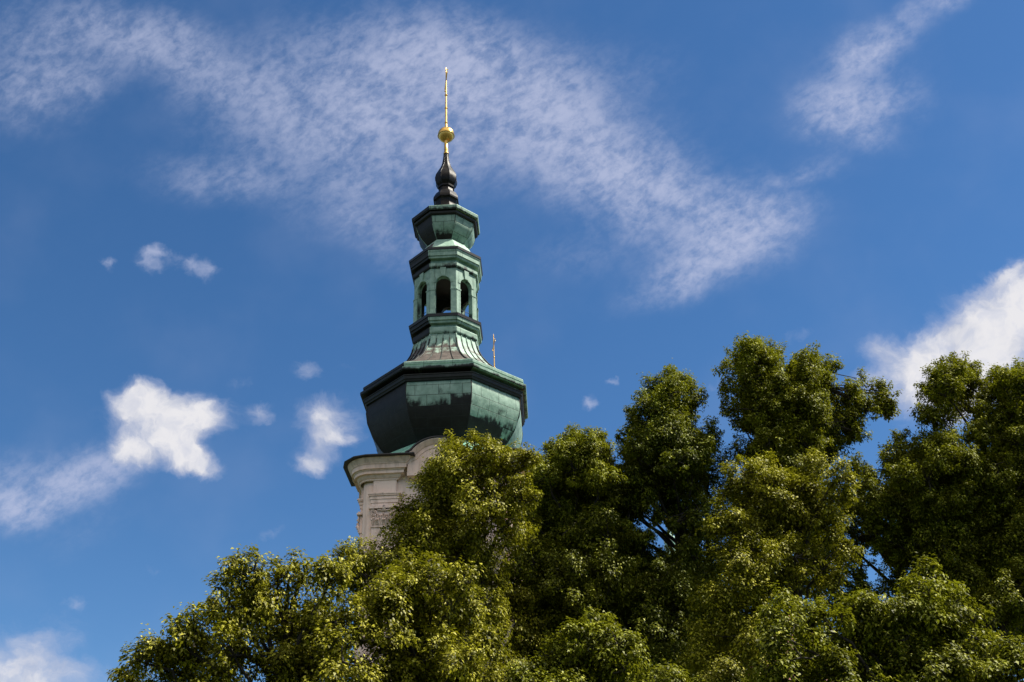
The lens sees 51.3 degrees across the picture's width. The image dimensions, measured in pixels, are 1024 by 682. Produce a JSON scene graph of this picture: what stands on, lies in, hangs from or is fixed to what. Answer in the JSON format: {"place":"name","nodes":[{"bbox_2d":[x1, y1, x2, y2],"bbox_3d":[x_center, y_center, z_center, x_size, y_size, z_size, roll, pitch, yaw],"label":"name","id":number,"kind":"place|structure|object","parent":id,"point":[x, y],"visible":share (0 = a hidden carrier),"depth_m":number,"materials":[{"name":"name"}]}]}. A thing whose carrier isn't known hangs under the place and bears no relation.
{"place":"outdoors","nodes":[
{"label":"outdoors","id":0,"kind":"place"},
{"bbox_2d":[105,543,389,681],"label":"linden tree","id":1,"kind":"object","parent":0,"point":[314,640],"visible":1,"depth_m":18.87,"materials":[{"name":"green plant"}]},
{"bbox_2d":[343,541,511,681],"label":"linden tree","id":2,"kind":"object","parent":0,"point":[419,624],"visible":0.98,"depth_m":19.51,"materials":[{"name":"green plant"}]},
{"bbox_2d":[343,69,534,680],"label":"church tower","id":3,"kind":"structure","parent":0,"point":[432,388],"depth_m":48.16,"materials":[{"name":"metal"}]},
{"bbox_2d":[326,428,557,681],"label":"linden tree","id":4,"kind":"object","parent":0,"point":[449,518],"visible":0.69,"depth_m":26.36,"materials":[{"name":"green plant"}]},
{"bbox_2d":[492,334,495,366],"bbox_3d":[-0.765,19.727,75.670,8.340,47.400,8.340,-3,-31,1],"label":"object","id":5,"kind":"structure","parent":0,"point":[493,349],"depth_m":86.96,"materials":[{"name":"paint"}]},
{"bbox_2d":[0,0,1023,681],"label":"sky","id":6,"kind":"structure","parent":0,"point":[208,242],"materials":[{"name":"blue"}]},
{"bbox_2d":[504,421,648,670],"bbox_3d":[1.924,10.194,30.630,4.769,17.204,5.420,-2,-31,0],"label":"linden tree","id":7,"kind":"object","parent":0,"point":[572,571],"visible":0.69,"depth_m":31.51,"materials":[{"name":"green plant"}]},
{"bbox_2d":[495,606,757,681],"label":"linden tree","id":8,"kind":"object","parent":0,"point":[607,652],"visible":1,"depth_m":19.60,"materials":[{"name":"green plant"}]},
{"bbox_2d":[607,358,730,681],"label":"linden tree","id":9,"kind":"object","parent":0,"point":[671,449],"visible":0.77,"depth_m":32.51,"materials":[{"name":"green plant"}]},
{"bbox_2d":[618,448,773,681],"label":"linden tree","id":10,"kind":"object","parent":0,"point":[714,478],"visible":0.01,"depth_m":34.36,"materials":[{"name":"green plant"}]},
{"bbox_2d":[672,447,868,681],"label":"linden tree","id":11,"kind":"object","parent":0,"point":[756,570],"visible":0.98,"depth_m":26.27,"materials":[{"name":"green plant"}]},
{"bbox_2d":[710,330,901,679],"bbox_3d":[9.848,8.456,31.465,6.117,20.529,4.929,-2,-31,0],"label":"linden tree","id":12,"kind":"object","parent":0,"point":[789,416],"visible":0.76,"depth_m":33.90,"materials":[{"name":"green plant"}]},
{"bbox_2d":[734,552,1023,681],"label":"linden tree","id":13,"kind":"object","parent":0,"point":[921,646],"visible":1,"depth_m":18.81,"materials":[{"name":"green plant"}]},
{"bbox_2d":[785,451,1023,681],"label":"linden tree","id":14,"kind":"object","parent":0,"point":[904,567],"visible":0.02,"depth_m":33.34,"materials":[{"name":"green plant"}]},
{"bbox_2d":[836,350,1023,661],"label":"linden tree","id":15,"kind":"object","parent":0,"point":[958,487],"visible":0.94,"depth_m":32.54,"materials":[{"name":"green plant"}]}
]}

